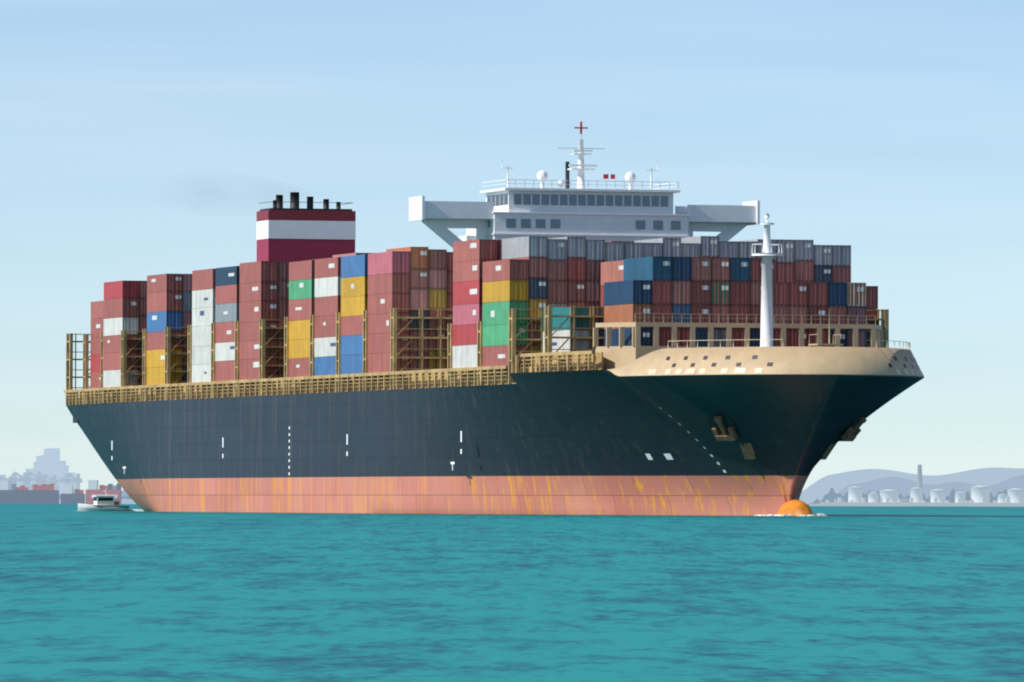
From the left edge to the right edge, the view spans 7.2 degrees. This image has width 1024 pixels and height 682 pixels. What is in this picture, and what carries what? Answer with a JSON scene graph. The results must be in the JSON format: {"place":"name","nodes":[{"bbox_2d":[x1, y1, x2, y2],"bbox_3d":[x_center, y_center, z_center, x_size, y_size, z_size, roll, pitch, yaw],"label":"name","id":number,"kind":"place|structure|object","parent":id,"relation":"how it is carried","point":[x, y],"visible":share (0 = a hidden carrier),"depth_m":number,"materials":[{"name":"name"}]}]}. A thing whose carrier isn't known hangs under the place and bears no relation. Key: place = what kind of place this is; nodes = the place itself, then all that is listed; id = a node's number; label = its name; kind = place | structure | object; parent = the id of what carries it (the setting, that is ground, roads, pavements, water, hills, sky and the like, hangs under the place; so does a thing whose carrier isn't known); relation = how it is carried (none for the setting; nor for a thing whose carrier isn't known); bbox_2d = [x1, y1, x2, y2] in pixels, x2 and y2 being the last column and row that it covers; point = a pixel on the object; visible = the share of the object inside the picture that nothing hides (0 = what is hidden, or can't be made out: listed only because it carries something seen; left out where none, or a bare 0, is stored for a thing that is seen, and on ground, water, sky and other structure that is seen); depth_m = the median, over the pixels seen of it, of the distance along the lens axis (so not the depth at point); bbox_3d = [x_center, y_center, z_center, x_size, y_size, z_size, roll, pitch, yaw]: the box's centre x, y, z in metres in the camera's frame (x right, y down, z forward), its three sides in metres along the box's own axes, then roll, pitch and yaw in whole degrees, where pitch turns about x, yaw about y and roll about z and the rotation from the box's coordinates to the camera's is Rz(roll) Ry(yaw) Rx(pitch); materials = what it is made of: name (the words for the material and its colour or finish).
{"place":"outdoors","nodes":[
{"label":"outdoors","id":0,"kind":"place"},
{"bbox_2d":[0,448,75,494],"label":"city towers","id":1,"kind":"structure","parent":0,"point":[49,463],"depth_m":9498.93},
{"bbox_2d":[0,504,1023,681],"bbox_3d":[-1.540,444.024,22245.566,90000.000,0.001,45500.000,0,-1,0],"label":"sea","id":2,"kind":"structure","parent":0,"point":[886,594],"depth_m":126.19,"materials":[{"name":"liquid"}]},
{"bbox_2d":[0,471,135,503],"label":"port quay ships","id":3,"kind":"object","parent":2,"relation":"on","point":[42,490],"visible":0.94,"depth_m":4979.20,"materials":[{"name":"grey"}]},
{"bbox_2d":[78,486,143,510],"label":"pilot boat","id":4,"kind":"object","parent":2,"relation":"on","point":[105,503],"visible":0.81,"depth_m":1248.90,"materials":[{"name":"white paint"}]},
{"bbox_2d":[121,490,128,495],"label":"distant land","id":5,"kind":"structure","parent":2,"relation":"on","point":[123,493],"depth_m":12497.78,"materials":[{"name":"grey"}]},
{"bbox_2d":[64,121,923,515],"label":"container ship","id":6,"kind":"object","parent":2,"relation":"on","point":[580,349],"visible":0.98,"depth_m":1042.60,"materials":[{"name":"paint"}]},
{"bbox_2d":[808,487,1007,505],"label":"trees","id":7,"kind":"object","parent":2,"relation":"on","point":[831,495],"visible":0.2,"depth_m":7498.65,"materials":[{"name":"grey plant"}]},
{"bbox_2d":[810,497,1023,506],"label":"shoreline","id":8,"kind":"structure","parent":2,"relation":"on","point":[924,503],"depth_m":6678.69,"materials":[{"name":"grey"}]},
{"bbox_2d":[917,465,922,487],"bbox_3d":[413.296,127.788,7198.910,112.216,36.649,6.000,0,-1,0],"label":"chimney","id":9,"kind":"object","parent":8,"relation":"on","point":[919,478],"visible":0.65,"depth_m":7197.39,"materials":[{"name":"grey concrete"}]},
{"bbox_2d":[834,486,1023,502],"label":"storage tanks","id":10,"kind":"object","parent":8,"relation":"on","point":[1014,495],"visible":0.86,"depth_m":6999.66,"materials":[{"name":"white metal"}]},
{"bbox_2d":[0,0,1023,493],"label":"sky","id":11,"kind":"structure","parent":0,"point":[139,139],"materials":[{"name":"blue"}]},
{"bbox_2d":[799,468,1023,503],"bbox_3d":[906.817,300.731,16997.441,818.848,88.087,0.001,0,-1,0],"label":"distant hills","id":12,"kind":"structure","parent":0,"point":[819,489],"depth_m":16997.73,"materials":[{"name":"blue"}]},
{"bbox_2d":[837,475,1023,498],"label":"distant hills","id":13,"kind":"structure","parent":0,"point":[903,486],"depth_m":11998.16,"materials":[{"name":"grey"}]}
]}

